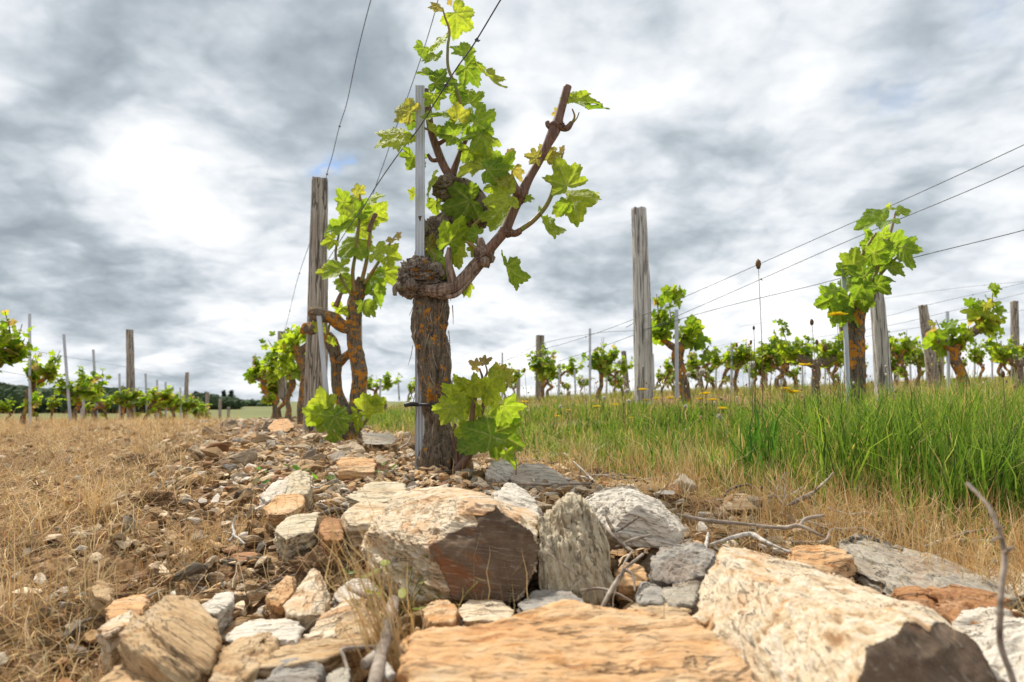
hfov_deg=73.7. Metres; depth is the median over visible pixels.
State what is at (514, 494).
rock
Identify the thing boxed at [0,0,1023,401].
sky
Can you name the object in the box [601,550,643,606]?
twig
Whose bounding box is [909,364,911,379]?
metal stake
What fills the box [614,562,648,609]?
rock
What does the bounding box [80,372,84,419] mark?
wooden post
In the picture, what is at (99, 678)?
grass tuft
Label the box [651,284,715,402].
vine
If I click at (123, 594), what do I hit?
stone
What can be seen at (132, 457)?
soil clod
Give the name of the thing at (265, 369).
vine
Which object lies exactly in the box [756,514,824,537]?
twig
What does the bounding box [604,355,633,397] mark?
vine
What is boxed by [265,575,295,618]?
rock
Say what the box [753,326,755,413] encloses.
dry seed stalk
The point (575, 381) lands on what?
metal stake
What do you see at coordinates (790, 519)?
stone
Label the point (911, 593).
rock
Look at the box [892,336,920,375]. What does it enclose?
vine
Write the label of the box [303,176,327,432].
wooden post
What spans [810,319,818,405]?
dry seed stalk
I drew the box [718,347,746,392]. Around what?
vine
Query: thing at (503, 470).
rock
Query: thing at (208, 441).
stone
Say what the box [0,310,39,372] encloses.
vine
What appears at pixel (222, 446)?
stone
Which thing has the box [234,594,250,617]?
stone
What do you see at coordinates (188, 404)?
vine
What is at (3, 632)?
stone
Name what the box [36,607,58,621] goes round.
stone
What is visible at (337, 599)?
rock
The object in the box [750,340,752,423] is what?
dry seed stalk
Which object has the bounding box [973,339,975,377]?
metal stake
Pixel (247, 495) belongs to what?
stone
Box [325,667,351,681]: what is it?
rock
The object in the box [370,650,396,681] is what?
rock
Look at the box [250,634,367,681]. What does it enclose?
rock
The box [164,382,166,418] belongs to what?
metal stake
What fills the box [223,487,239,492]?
stone
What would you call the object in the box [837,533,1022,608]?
rock
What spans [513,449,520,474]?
dead shoot
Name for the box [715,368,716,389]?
metal stake
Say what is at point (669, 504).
stone
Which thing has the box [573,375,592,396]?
vine
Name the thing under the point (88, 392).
vine
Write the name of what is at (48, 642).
stone
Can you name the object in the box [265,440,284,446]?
stone
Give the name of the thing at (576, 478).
stone
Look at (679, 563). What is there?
rock
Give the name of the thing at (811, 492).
twig
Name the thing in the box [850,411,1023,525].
grass tuft
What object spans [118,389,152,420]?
vine
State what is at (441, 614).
rock
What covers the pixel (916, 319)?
wire
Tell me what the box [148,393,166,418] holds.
vine
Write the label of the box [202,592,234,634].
rock
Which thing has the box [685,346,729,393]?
vine
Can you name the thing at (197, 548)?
stone
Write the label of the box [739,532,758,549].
stone
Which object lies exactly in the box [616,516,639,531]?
twig
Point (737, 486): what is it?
twig
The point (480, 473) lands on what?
stone
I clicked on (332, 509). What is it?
twig
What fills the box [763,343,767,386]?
wooden post
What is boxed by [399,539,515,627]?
grass tuft
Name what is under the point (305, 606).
rock
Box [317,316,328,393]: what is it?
metal stake
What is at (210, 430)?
stone
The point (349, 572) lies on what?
weed
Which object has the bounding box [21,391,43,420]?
vine
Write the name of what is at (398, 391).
metal stake
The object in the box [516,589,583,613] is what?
rock
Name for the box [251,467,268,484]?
weed
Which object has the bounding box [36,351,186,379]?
wire
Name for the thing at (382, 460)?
stone
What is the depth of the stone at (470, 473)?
1.88 m
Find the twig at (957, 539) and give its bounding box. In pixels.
[925,537,1011,547]
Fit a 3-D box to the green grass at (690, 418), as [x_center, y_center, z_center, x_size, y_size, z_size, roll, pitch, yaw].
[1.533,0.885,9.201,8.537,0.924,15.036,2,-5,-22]
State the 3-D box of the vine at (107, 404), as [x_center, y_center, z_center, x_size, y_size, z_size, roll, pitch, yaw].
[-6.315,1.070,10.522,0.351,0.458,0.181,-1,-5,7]
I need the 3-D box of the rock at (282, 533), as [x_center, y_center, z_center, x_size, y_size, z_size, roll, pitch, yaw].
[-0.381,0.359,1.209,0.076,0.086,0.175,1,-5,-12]
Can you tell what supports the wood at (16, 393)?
on the ground at (246, 412)
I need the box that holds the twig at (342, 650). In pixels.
[339,645,376,675]
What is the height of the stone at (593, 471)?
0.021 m
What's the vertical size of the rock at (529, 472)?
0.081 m
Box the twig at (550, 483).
[512,482,591,485]
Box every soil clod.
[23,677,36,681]
[110,452,157,467]
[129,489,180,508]
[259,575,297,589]
[266,545,355,589]
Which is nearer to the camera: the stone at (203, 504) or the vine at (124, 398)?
the stone at (203, 504)
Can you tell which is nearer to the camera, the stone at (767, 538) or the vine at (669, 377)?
the stone at (767, 538)
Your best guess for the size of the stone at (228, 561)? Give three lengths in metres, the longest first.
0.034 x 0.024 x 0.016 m
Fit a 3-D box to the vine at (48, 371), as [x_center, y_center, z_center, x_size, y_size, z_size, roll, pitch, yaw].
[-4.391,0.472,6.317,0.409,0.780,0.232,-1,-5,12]
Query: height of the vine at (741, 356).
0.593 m
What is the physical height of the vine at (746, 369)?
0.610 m
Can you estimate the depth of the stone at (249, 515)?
1.42 m
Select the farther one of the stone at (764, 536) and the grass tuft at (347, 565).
the stone at (764, 536)
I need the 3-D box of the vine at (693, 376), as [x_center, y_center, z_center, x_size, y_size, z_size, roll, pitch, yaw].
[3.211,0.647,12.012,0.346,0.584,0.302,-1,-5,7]
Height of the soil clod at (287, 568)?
0.086 m
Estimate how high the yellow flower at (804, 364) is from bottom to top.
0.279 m
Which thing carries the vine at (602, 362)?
on the ground at (246, 412)
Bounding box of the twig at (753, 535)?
[708,532,791,553]
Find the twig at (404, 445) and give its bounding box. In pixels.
[397,436,411,449]
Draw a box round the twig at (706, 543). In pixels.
[704,532,708,548]
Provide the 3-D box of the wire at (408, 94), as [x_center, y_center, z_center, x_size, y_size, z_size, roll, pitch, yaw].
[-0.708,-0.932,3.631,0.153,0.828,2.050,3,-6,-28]
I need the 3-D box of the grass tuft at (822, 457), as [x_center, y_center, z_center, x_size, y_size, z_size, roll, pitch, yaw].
[0.883,0.231,1.683,0.560,0.264,0.586,0,-5,0]
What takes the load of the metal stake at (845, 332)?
on the ground at (246, 412)
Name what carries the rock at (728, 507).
on the ground at (246, 412)
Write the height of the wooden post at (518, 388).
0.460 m
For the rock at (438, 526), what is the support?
on the ground at (246, 412)
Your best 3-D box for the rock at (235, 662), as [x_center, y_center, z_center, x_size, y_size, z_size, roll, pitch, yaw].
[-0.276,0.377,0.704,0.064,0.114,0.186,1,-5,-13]
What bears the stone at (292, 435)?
on the ground at (246, 412)
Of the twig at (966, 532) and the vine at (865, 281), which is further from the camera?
the vine at (865, 281)
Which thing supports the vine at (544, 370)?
on the ground at (246, 412)
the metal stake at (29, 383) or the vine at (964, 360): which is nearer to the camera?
the metal stake at (29, 383)
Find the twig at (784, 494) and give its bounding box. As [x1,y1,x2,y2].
[782,472,786,514]
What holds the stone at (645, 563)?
on the ground at (246, 412)
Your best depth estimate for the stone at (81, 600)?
0.99 m
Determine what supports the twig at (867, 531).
on the ground at (246, 412)
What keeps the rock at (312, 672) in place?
on the ground at (246, 412)
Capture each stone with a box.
[0,626,21,643]
[25,617,37,625]
[27,651,48,664]
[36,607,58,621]
[39,631,70,649]
[51,665,66,675]
[64,620,85,637]
[76,592,87,601]
[79,578,92,593]
[109,532,125,540]
[115,592,129,599]
[122,515,140,533]
[151,519,165,527]
[172,562,207,581]
[188,445,205,459]
[188,530,203,542]
[189,547,204,555]
[200,447,226,459]
[200,501,210,508]
[201,463,221,469]
[202,426,221,435]
[202,440,217,446]
[203,515,214,519]
[205,441,229,452]
[215,419,237,426]
[222,558,236,565]
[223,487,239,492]
[225,448,259,465]
[234,488,251,498]
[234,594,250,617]
[237,490,255,503]
[245,507,256,519]
[246,522,263,537]
[247,556,266,565]
[249,434,271,442]
[256,540,264,552]
[260,421,269,429]
[260,565,274,574]
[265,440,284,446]
[285,444,307,449]
[286,431,295,438]
[300,445,316,458]
[302,453,325,460]
[306,464,324,472]
[313,436,319,442]
[324,506,344,514]
[325,460,338,468]
[328,450,345,460]
[338,442,365,453]
[347,584,369,598]
[351,453,365,457]
[375,462,391,470]
[375,472,384,478]
[376,458,390,464]
[388,622,410,653]
[393,609,424,633]
[401,439,414,443]
[461,468,472,478]
[472,470,485,477]
[536,501,553,516]
[541,478,549,487]
[566,469,582,476]
[569,474,580,481]
[588,467,604,472]
[639,553,654,576]
[660,500,671,507]
[673,473,695,493]
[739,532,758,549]
[740,526,766,541]
[753,503,767,513]
[759,536,776,549]
[787,515,795,523]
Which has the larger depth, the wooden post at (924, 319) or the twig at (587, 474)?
the wooden post at (924, 319)
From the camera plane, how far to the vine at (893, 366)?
7.45 m
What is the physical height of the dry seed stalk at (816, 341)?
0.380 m
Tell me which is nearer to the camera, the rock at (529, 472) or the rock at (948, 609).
the rock at (948, 609)
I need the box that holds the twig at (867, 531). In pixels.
[828,524,901,536]
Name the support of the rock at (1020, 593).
on the ground at (246, 412)
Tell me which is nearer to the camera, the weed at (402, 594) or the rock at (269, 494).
the weed at (402, 594)
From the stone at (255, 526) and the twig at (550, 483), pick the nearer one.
the stone at (255, 526)
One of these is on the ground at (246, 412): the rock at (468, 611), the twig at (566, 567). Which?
the rock at (468, 611)
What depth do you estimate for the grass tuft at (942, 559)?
1.05 m
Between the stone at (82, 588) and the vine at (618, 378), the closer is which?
the stone at (82, 588)
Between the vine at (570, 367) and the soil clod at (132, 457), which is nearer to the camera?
the soil clod at (132, 457)
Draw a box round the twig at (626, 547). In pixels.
[604,514,632,551]
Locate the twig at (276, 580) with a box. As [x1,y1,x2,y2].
[256,573,295,591]
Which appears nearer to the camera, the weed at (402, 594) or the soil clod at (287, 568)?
the weed at (402, 594)
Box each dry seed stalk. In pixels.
[734,343,737,399]
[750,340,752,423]
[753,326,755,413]
[755,259,762,422]
[770,355,772,401]
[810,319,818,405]
[815,339,819,390]
[822,344,830,399]
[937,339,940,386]
[1001,371,1006,427]
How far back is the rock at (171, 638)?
0.69 m
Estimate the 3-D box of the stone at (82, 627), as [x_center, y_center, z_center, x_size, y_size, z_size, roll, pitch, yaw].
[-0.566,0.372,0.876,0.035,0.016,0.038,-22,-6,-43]
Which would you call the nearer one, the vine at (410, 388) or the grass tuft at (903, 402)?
the grass tuft at (903, 402)
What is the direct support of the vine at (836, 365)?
on the ground at (246, 412)
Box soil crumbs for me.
[0,429,740,681]
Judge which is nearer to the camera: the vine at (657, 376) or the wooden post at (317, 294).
the wooden post at (317, 294)
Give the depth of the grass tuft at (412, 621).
0.74 m
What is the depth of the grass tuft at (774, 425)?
1.81 m
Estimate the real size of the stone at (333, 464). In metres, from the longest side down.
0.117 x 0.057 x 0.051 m
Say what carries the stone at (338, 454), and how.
on the ground at (246, 412)
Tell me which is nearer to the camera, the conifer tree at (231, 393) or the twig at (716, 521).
the twig at (716, 521)
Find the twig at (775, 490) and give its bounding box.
[759,472,784,511]
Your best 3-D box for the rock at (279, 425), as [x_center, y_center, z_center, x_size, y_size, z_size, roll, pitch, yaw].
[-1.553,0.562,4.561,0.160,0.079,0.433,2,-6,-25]
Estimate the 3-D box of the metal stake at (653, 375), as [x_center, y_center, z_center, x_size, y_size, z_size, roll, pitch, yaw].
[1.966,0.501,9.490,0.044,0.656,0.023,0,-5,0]
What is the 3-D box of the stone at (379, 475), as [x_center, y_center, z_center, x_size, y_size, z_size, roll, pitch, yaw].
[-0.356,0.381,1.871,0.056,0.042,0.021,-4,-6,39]
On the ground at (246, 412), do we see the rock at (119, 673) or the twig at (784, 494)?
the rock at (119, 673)
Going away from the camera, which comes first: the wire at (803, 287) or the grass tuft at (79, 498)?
the grass tuft at (79, 498)
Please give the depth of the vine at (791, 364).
8.53 m
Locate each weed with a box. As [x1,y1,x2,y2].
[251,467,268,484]
[292,465,337,482]
[341,568,382,587]
[362,556,427,622]
[376,462,396,471]
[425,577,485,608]
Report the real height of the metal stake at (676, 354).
0.597 m
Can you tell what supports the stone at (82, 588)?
on the ground at (246, 412)
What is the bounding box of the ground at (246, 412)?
[0,376,1023,681]
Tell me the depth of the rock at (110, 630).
0.80 m
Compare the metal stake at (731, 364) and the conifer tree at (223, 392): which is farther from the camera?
the conifer tree at (223, 392)
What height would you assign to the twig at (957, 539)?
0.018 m
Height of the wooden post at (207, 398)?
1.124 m
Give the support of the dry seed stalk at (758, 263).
on the ground at (246, 412)
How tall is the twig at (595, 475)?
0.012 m
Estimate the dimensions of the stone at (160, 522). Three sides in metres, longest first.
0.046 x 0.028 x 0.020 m
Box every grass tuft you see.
[0,508,106,626]
[8,444,178,526]
[31,638,121,681]
[128,507,241,579]
[181,484,324,545]
[287,448,405,681]
[323,523,381,587]
[345,556,432,681]
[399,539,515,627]
[452,454,531,478]
[666,435,714,490]
[719,398,796,486]
[739,423,885,502]
[739,494,963,569]
[740,382,991,503]
[765,524,1023,582]
[787,366,1023,470]
[799,391,1023,514]
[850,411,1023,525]
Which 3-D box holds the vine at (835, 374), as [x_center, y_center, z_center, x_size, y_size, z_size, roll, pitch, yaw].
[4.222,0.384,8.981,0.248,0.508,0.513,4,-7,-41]
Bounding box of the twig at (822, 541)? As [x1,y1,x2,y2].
[792,527,856,544]
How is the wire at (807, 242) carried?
attached to the wooden post at (642, 341)
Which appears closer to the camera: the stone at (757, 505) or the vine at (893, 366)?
the stone at (757, 505)
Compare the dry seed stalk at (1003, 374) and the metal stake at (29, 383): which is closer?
the dry seed stalk at (1003, 374)
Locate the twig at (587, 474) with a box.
[573,461,594,482]
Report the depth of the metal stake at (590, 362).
6.50 m
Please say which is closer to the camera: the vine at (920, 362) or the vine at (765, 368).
the vine at (920, 362)
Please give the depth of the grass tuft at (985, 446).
1.52 m
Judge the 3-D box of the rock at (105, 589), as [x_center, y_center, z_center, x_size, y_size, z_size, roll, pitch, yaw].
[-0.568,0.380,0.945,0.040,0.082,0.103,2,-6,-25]
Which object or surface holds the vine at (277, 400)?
on the ground at (246, 412)
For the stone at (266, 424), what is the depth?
4.82 m
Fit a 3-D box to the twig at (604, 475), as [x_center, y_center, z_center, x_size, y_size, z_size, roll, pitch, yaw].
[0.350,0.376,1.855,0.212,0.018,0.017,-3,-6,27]
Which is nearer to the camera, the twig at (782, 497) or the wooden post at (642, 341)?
the twig at (782, 497)
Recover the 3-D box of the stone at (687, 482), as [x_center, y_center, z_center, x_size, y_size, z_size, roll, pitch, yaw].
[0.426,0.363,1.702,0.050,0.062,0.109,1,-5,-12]
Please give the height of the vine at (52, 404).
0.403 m
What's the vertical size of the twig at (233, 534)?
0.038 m
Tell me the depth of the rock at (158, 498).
1.55 m
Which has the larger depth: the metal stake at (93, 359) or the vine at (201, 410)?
the vine at (201, 410)
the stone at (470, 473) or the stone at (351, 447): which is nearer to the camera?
the stone at (470, 473)
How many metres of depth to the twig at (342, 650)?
0.71 m
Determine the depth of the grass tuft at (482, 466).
1.91 m
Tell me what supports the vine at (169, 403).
on the ground at (246, 412)
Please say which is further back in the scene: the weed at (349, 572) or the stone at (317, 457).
the stone at (317, 457)
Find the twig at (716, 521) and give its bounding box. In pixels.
[677,513,765,525]
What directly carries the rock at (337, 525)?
on the ground at (246, 412)
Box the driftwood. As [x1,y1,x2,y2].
[360,595,398,681]
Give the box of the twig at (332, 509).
[318,507,346,515]
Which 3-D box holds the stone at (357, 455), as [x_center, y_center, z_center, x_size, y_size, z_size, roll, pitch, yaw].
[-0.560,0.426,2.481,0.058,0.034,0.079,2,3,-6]
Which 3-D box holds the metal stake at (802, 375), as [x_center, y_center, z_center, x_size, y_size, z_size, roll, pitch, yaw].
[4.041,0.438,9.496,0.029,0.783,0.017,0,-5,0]
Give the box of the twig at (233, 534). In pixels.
[228,516,245,544]
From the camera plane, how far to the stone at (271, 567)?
1.13 m
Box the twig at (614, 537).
[603,525,625,546]
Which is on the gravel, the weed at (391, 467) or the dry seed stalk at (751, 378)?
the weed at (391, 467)
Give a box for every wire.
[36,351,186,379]
[283,0,370,332]
[327,0,500,260]
[333,0,437,258]
[500,144,1023,361]
[508,230,1023,359]
[517,166,1023,371]
[712,283,1021,346]
[740,281,1023,326]
[753,293,1022,349]
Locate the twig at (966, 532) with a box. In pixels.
[951,526,1004,539]
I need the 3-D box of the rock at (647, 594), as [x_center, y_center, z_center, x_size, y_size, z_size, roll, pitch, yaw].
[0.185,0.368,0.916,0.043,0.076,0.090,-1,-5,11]
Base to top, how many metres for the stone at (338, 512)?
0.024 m
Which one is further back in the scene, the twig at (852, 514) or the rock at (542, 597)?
the twig at (852, 514)
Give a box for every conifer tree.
[221,390,226,396]
[228,390,235,397]
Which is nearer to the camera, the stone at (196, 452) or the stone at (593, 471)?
the stone at (593, 471)
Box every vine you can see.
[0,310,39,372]
[0,397,16,421]
[16,350,61,426]
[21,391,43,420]
[46,396,62,419]
[51,366,105,423]
[74,367,111,421]
[82,402,94,420]
[98,397,112,420]
[103,383,142,421]
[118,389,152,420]
[139,388,180,420]
[143,385,173,418]
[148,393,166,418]
[167,396,185,420]
[176,394,200,419]
[188,399,211,419]
[242,344,281,418]
[258,378,298,417]
[259,331,305,418]
[266,378,288,417]
[273,324,305,424]
[300,183,401,442]
[367,371,402,409]
[374,0,609,472]
[406,381,414,402]
[499,362,525,402]
[508,383,515,393]
[526,342,559,402]
[534,366,556,396]
[547,356,585,397]
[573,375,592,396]
[581,337,620,400]
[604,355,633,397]
[604,368,623,392]
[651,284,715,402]
[655,372,666,388]
[657,369,674,392]
[660,357,684,392]
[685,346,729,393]
[686,366,701,388]
[697,363,714,389]
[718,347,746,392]
[722,339,756,395]
[742,364,757,384]
[746,344,777,391]
[755,334,790,391]
[770,318,843,395]
[771,336,815,388]
[776,340,814,386]
[789,366,800,382]
[812,337,868,389]
[813,202,922,400]
[814,357,843,384]
[888,331,916,388]
[891,344,908,385]
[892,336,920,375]
[904,343,938,386]
[922,282,1006,392]
[955,357,967,377]
[962,339,986,380]
[980,340,1018,381]
[984,332,1023,390]
[990,356,1010,378]
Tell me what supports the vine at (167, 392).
on the ground at (246, 412)
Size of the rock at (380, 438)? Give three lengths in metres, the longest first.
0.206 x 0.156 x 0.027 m
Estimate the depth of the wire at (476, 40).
2.04 m
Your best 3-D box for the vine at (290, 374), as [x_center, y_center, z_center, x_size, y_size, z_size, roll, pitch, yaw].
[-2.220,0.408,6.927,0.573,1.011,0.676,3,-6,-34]
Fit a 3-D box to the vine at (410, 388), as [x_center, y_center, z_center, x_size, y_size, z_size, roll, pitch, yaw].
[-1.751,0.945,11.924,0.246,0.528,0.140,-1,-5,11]
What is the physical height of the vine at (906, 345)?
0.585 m
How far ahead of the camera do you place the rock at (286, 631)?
0.80 m
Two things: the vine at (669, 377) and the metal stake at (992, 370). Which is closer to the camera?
the metal stake at (992, 370)
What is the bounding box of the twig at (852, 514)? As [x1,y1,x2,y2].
[828,508,875,518]
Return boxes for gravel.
[0,416,1023,681]
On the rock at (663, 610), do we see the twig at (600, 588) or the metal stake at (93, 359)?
the twig at (600, 588)
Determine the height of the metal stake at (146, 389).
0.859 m
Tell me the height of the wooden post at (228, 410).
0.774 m
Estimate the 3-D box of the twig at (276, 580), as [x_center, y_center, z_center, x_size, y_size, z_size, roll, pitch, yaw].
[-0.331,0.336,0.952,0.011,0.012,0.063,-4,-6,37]
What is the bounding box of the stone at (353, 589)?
[347,584,369,598]
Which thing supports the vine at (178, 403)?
on the ground at (246, 412)
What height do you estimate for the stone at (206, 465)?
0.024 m
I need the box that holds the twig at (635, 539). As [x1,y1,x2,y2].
[615,534,651,547]
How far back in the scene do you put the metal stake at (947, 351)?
4.40 m
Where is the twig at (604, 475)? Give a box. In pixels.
[603,474,675,481]
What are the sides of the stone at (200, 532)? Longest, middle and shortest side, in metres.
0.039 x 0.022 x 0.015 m
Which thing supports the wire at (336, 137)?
attached to the wooden post at (317, 294)
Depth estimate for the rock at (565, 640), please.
0.64 m
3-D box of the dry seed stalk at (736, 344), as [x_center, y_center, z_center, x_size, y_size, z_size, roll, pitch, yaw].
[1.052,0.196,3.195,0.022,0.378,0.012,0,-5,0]
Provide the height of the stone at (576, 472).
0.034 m
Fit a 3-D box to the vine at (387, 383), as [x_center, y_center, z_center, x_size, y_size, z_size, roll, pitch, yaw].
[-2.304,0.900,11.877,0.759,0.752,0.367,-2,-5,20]
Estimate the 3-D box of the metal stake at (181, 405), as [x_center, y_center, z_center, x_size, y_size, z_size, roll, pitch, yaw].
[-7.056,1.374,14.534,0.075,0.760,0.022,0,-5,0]
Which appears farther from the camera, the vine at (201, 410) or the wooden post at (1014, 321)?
the vine at (201, 410)
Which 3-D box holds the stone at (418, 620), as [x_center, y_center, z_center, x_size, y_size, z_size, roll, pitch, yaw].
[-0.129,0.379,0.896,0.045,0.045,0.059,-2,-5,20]
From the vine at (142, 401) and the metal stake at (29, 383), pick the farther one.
the vine at (142, 401)
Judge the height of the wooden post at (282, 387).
0.808 m
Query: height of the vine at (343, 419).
1.425 m
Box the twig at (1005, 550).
[965,482,1016,681]
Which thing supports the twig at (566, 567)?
on the rock at (572, 536)
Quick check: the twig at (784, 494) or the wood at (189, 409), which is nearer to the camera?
the twig at (784, 494)
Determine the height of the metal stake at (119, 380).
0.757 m
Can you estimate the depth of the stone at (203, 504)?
1.54 m
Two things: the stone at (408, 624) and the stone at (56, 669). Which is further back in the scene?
the stone at (408, 624)
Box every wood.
[0,382,161,412]
[161,396,204,410]
[188,391,245,409]
[241,399,272,405]
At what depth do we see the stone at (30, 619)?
0.91 m
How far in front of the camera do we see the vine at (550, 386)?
10.92 m
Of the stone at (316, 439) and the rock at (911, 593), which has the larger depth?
the stone at (316, 439)
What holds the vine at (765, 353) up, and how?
on the ground at (246, 412)
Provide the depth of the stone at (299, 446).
3.06 m
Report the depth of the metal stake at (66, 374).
7.59 m
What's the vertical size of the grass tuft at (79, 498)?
0.153 m
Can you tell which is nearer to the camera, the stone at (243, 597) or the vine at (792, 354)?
the stone at (243, 597)
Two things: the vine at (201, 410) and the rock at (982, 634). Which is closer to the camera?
the rock at (982, 634)
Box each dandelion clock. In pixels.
[581,378,587,419]
[617,359,623,417]
[623,388,629,421]
[686,372,690,404]
[699,368,704,401]
[748,361,755,412]
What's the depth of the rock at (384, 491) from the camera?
1.48 m
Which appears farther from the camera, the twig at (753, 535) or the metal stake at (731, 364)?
the metal stake at (731, 364)
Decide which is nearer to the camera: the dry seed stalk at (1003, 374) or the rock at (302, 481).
the rock at (302, 481)
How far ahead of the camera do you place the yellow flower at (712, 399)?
2.99 m
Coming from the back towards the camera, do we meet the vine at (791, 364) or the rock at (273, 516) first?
the vine at (791, 364)
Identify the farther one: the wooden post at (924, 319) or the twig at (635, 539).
the wooden post at (924, 319)
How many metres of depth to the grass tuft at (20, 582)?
0.92 m
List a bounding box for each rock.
[86,580,115,627]
[95,610,136,672]
[99,663,154,681]
[104,594,150,621]
[117,594,221,681]
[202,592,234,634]
[209,632,279,681]
[225,618,305,646]
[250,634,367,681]
[254,657,326,681]
[259,479,288,505]
[263,493,305,529]
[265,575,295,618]
[268,419,294,431]
[273,512,321,561]
[281,470,313,510]
[282,568,329,637]
[302,596,357,639]
[317,517,344,558]
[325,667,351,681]
[331,578,378,610]
[334,597,380,681]
[336,457,376,482]
[341,501,387,566]
[345,481,407,507]
[360,486,539,606]
[362,432,397,444]
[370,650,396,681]
[396,599,752,681]
[422,599,460,628]
[458,599,514,626]
[485,459,514,486]
[491,482,542,516]
[510,463,569,489]
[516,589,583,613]
[538,492,615,606]
[585,486,684,549]
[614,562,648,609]
[626,603,691,616]
[634,581,664,606]
[648,542,715,587]
[661,580,700,615]
[692,547,997,681]
[723,493,759,514]
[787,545,858,578]
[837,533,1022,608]
[891,586,938,607]
[925,584,1022,624]
[952,606,1023,681]
[969,567,1023,601]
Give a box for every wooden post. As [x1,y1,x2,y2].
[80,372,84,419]
[126,329,135,419]
[184,372,188,418]
[205,392,208,412]
[218,399,221,419]
[227,407,229,417]
[278,331,286,397]
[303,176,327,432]
[516,369,519,398]
[535,335,543,401]
[621,351,629,392]
[631,206,653,404]
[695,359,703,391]
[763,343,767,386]
[870,291,895,400]
[918,304,941,386]
[939,358,943,381]
[1010,300,1019,380]
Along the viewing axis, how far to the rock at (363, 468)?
1.90 m
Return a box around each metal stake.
[28,314,31,424]
[62,334,71,420]
[92,349,97,417]
[118,373,120,418]
[145,373,147,416]
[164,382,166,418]
[179,388,181,418]
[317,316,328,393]
[397,382,399,400]
[404,85,434,468]
[501,352,502,397]
[558,364,559,396]
[574,369,575,398]
[589,328,590,397]
[653,353,654,393]
[674,310,678,397]
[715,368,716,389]
[730,343,732,394]
[748,367,750,387]
[801,346,803,387]
[841,268,849,403]
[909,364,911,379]
[945,311,950,392]
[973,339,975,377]
[991,362,992,381]
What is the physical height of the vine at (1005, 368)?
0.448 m
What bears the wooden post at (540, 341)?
on the ground at (246, 412)
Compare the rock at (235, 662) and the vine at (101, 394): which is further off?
the vine at (101, 394)
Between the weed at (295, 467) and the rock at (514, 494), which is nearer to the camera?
the rock at (514, 494)
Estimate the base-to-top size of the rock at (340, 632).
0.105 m
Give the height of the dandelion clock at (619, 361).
0.336 m
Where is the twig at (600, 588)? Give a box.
[580,587,632,601]
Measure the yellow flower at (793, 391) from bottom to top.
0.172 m
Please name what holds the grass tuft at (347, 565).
on the ground at (246, 412)
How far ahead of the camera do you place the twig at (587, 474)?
1.88 m
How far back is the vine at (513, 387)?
11.94 m
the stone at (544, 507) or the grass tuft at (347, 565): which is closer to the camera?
the grass tuft at (347, 565)
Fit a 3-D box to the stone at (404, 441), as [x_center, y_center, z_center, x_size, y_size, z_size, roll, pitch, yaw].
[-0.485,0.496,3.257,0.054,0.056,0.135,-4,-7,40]
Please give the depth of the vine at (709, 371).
8.98 m
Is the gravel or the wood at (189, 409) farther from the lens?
the wood at (189, 409)
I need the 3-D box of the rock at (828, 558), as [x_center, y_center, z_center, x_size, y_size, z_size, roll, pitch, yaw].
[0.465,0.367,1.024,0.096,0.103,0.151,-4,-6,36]
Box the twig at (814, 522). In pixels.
[795,519,834,525]
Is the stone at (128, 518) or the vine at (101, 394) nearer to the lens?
the stone at (128, 518)
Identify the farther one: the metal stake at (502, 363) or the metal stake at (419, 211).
the metal stake at (502, 363)
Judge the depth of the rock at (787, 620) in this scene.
0.66 m
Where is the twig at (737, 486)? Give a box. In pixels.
[723,483,752,497]
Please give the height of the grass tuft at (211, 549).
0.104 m
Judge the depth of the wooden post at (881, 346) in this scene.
3.42 m
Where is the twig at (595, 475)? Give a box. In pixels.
[585,474,628,477]
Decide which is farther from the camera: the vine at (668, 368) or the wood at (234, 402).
the wood at (234, 402)
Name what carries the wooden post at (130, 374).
on the ground at (246, 412)
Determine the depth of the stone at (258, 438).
3.66 m
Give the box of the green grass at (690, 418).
[363,362,1023,567]
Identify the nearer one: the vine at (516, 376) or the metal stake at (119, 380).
the vine at (516, 376)
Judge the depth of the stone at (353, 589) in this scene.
0.86 m
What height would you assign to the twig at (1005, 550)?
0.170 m
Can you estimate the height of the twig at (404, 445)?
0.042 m
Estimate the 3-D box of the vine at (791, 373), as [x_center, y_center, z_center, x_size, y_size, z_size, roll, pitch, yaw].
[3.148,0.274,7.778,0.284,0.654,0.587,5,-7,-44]
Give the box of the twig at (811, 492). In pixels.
[788,472,833,505]
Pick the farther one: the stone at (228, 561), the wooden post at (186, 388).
the wooden post at (186, 388)
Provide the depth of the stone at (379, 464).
2.07 m
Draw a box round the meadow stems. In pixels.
[386,352,1022,448]
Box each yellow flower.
[637,388,647,417]
[705,398,718,410]
[786,390,802,404]
[798,363,813,365]
[827,312,848,398]
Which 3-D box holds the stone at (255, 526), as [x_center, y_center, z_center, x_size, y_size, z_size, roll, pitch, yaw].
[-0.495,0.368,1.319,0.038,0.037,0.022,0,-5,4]
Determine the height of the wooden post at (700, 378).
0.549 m
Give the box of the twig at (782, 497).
[761,487,801,497]
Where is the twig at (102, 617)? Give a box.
[82,589,161,622]
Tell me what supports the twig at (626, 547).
on the rock at (625, 585)
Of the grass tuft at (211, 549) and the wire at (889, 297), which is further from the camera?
the wire at (889, 297)
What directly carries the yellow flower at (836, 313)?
on the ground at (246, 412)
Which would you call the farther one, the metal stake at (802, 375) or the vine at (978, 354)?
the metal stake at (802, 375)

